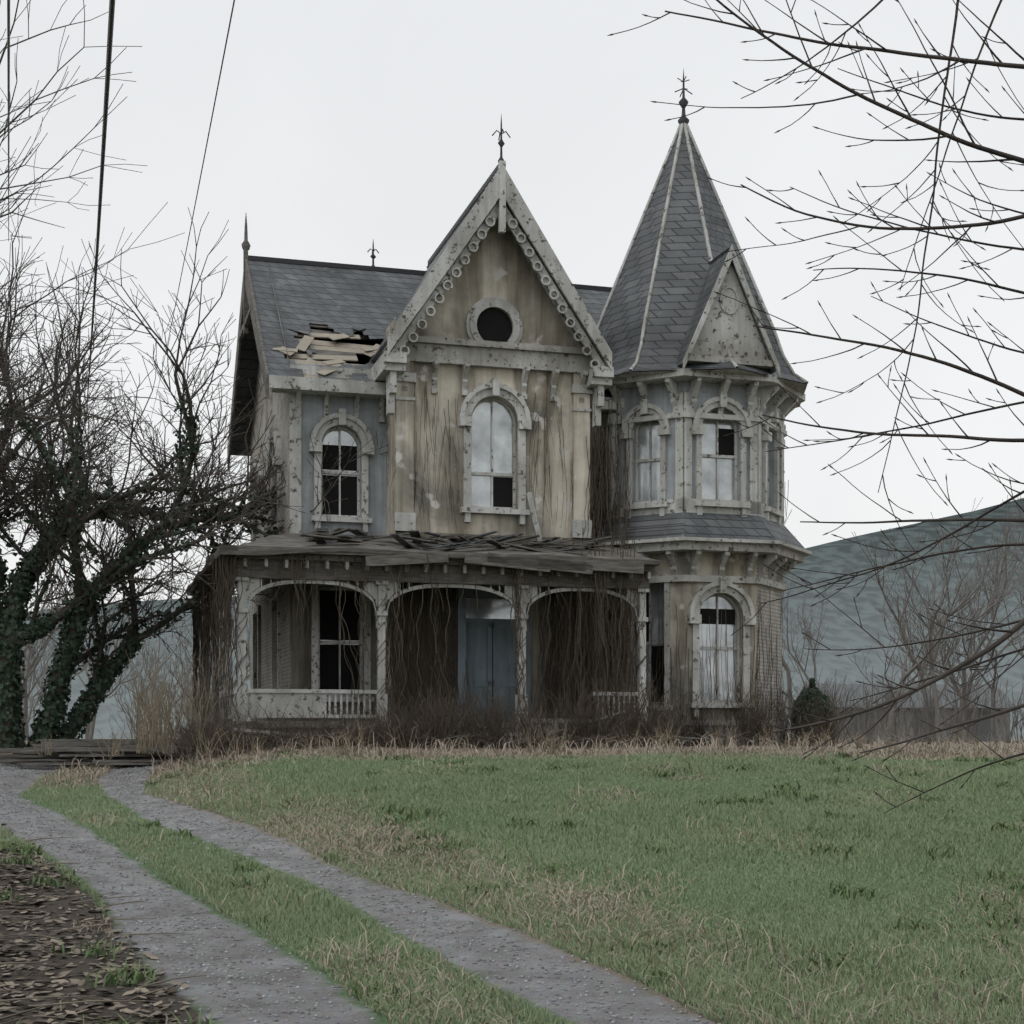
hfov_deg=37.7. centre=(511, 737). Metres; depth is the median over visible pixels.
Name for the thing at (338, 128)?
sky
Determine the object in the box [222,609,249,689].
tree
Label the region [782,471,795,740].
tree
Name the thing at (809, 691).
evergreen shrub
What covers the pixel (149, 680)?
tree
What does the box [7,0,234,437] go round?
wires
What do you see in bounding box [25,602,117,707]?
tree
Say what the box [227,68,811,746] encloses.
house
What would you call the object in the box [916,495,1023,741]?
tree
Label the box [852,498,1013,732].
tree
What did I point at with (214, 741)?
dead vines
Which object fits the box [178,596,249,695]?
tree
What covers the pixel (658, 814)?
lawn
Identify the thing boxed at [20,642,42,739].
tree
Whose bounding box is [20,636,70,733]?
tree
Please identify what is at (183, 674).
tree
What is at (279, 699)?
porch
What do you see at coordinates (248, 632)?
tree
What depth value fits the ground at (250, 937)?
11.17 m
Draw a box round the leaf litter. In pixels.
[0,824,217,1023]
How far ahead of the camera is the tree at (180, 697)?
97.86 m
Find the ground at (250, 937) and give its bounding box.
[0,739,1023,1023]
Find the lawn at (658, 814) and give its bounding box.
[0,748,1023,1023]
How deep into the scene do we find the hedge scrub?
62.47 m
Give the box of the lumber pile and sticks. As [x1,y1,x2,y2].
[0,739,233,1023]
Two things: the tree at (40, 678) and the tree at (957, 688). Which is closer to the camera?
the tree at (957, 688)
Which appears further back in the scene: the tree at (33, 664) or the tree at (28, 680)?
the tree at (28, 680)
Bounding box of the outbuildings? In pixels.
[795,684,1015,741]
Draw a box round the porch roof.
[186,533,660,592]
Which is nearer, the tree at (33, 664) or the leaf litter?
the leaf litter
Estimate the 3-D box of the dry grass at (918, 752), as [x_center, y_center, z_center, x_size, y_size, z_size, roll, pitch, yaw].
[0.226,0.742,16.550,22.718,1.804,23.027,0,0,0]
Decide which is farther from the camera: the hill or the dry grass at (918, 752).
the hill
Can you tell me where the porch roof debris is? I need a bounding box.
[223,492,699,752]
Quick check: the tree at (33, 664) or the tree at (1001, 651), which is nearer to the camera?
the tree at (33, 664)
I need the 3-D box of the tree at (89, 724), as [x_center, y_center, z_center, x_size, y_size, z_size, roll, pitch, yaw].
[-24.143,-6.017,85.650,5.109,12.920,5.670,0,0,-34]
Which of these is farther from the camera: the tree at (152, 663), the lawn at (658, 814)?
the tree at (152, 663)
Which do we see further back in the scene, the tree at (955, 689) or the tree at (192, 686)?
the tree at (192, 686)
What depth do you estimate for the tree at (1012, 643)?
85.73 m
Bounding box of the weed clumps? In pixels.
[0,745,1023,1023]
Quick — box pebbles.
[0,758,721,1023]
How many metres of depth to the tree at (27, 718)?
74.67 m
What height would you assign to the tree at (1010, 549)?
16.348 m
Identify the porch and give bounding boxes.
[188,545,659,749]
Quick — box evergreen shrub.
[789,677,834,745]
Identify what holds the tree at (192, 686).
on the ground at (250, 937)
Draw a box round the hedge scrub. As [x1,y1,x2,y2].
[782,667,1023,744]
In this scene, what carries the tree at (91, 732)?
on the ground at (250, 937)
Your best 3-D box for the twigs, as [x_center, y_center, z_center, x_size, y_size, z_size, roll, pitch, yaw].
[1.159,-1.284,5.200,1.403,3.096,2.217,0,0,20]
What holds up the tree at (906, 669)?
on the ground at (250, 937)
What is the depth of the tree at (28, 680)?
98.09 m
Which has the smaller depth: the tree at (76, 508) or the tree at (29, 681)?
the tree at (76, 508)
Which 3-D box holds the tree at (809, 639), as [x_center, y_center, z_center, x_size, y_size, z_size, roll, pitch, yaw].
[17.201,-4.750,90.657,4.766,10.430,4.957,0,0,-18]
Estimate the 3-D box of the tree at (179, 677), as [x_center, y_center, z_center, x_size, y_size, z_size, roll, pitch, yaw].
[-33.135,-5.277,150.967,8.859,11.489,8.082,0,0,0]
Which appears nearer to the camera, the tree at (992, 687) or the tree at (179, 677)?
the tree at (992, 687)
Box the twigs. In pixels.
[607,0,1023,812]
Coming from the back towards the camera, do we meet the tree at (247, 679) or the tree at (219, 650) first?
the tree at (247, 679)
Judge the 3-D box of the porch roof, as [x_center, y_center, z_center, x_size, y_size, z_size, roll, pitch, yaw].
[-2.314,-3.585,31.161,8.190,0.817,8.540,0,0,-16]
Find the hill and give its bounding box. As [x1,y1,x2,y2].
[20,498,1023,738]
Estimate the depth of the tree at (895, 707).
56.31 m
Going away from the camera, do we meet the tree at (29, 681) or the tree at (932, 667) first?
the tree at (932, 667)
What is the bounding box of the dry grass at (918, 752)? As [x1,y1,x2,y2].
[0,730,1023,1023]
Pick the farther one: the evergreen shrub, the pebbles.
the evergreen shrub
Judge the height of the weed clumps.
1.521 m
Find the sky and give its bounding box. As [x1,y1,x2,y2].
[0,0,1023,610]
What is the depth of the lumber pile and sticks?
25.89 m
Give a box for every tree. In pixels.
[0,0,387,752]
[19,523,100,741]
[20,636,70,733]
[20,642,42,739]
[20,644,39,711]
[23,549,105,742]
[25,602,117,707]
[32,564,150,738]
[48,535,143,738]
[109,603,192,738]
[116,643,165,737]
[146,629,199,725]
[150,658,197,722]
[162,624,211,725]
[170,655,211,720]
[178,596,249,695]
[188,606,247,715]
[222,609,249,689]
[234,613,249,667]
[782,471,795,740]
[782,575,833,687]
[840,585,966,725]
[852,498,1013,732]
[869,541,1023,744]
[886,528,998,745]
[903,610,987,736]
[906,582,1018,741]
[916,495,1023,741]
[916,542,1023,740]
[934,598,991,741]
[985,491,1023,658]
[993,523,1023,563]

